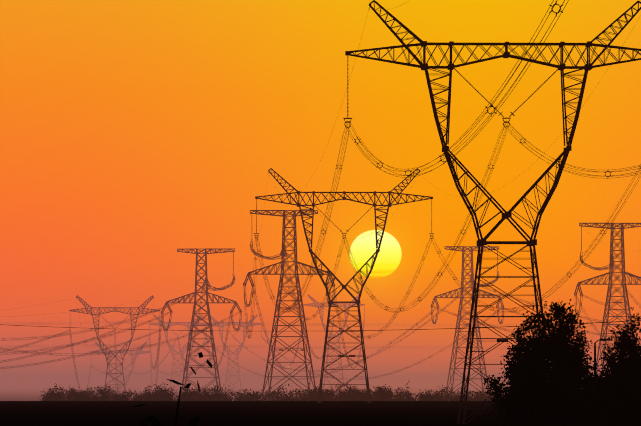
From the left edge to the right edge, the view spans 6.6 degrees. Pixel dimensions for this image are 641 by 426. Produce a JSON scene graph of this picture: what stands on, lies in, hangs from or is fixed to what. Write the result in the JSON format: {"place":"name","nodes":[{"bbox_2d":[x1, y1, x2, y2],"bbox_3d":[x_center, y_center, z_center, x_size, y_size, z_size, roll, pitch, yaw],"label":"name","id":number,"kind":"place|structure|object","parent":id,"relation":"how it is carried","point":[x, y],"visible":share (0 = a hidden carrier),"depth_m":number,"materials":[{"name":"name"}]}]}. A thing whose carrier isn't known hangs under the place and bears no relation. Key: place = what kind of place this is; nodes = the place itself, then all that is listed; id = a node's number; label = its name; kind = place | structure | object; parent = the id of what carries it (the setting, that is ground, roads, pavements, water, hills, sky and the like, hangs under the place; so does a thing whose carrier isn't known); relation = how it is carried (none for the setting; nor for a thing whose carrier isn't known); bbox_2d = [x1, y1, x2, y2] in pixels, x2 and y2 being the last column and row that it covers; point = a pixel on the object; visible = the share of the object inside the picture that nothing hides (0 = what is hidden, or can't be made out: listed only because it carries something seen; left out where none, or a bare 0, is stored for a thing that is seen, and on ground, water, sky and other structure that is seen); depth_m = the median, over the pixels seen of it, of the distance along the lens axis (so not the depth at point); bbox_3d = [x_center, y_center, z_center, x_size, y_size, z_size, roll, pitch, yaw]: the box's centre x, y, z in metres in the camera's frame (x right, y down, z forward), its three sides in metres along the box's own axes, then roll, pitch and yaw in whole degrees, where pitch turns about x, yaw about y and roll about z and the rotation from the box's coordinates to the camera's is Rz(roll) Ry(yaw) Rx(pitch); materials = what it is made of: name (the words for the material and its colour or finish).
{"place":"outdoors","nodes":[
{"label":"outdoors","id":0,"kind":"place"},
{"bbox_2d":[0,377,612,425],"bbox_3d":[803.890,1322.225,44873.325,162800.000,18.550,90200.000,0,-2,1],"label":"ground","id":1,"kind":"structure","parent":0,"point":[22,403],"depth_m":1112.24,"materials":[{"name":"soil"}]},
{"bbox_2d":[134,352,212,425],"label":"weed","id":2,"kind":"object","parent":1,"relation":"on","point":[156,422],"visible":1,"depth_m":30.25,"materials":[{"name":"black plant"}]},
{"bbox_2d":[40,380,499,400],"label":"bushes","id":3,"kind":"object","parent":1,"relation":"on","point":[379,393],"visible":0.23,"depth_m":1808.39,"materials":[{"name":"brown plant"}]},
{"bbox_2d":[0,0,640,394],"bbox_3d":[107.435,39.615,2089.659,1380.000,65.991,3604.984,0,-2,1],"label":"conductors","id":4,"kind":"object","parent":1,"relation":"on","point":[212,324],"visible":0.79,"depth_m":1929.13,"materials":[{"name":"silver metal"}]},
{"bbox_2d":[69,0,640,423],"bbox_3d":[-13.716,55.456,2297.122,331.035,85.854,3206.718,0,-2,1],"label":"pylons","id":5,"kind":"object","parent":1,"relation":"on","point":[507,215],"visible":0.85,"depth_m":1267.53,"materials":[{"name":"metal"}]},
{"bbox_2d":[481,299,601,425],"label":"tree","id":6,"kind":"object","parent":1,"relation":"on","point":[537,394],"visible":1,"depth_m":428.53,"materials":[{"name":"black plant"}]},
{"bbox_2d":[578,360,612,425],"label":"scrub","id":7,"kind":"object","parent":1,"relation":"on","point":[591,419],"visible":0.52,"depth_m":442.25,"materials":[{"name":"black plant"}]},
{"bbox_2d":[594,339,611,375],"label":"street lamp","id":8,"kind":"object","parent":1,"relation":"on","point":[595,349],"visible":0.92,"depth_m":445.45,"materials":[{"name":"grey metal"}]},
{"bbox_2d":[588,306,640,425],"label":"tree","id":9,"kind":"object","parent":1,"relation":"on","point":[620,401],"visible":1,"depth_m":434.56,"materials":[{"name":"black plant"}]},
{"bbox_2d":[0,0,640,376],"label":"sky","id":10,"kind":"structure","parent":0,"point":[134,133],"materials":[{"name":"orange"}]},
{"bbox_2d":[91,56,613,365],"bbox_3d":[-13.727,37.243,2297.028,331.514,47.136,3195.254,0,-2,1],"label":"insulators","id":11,"kind":"object","parent":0,"point":[330,275],"visible":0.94,"depth_m":1840.94,"materials":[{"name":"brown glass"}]}
]}

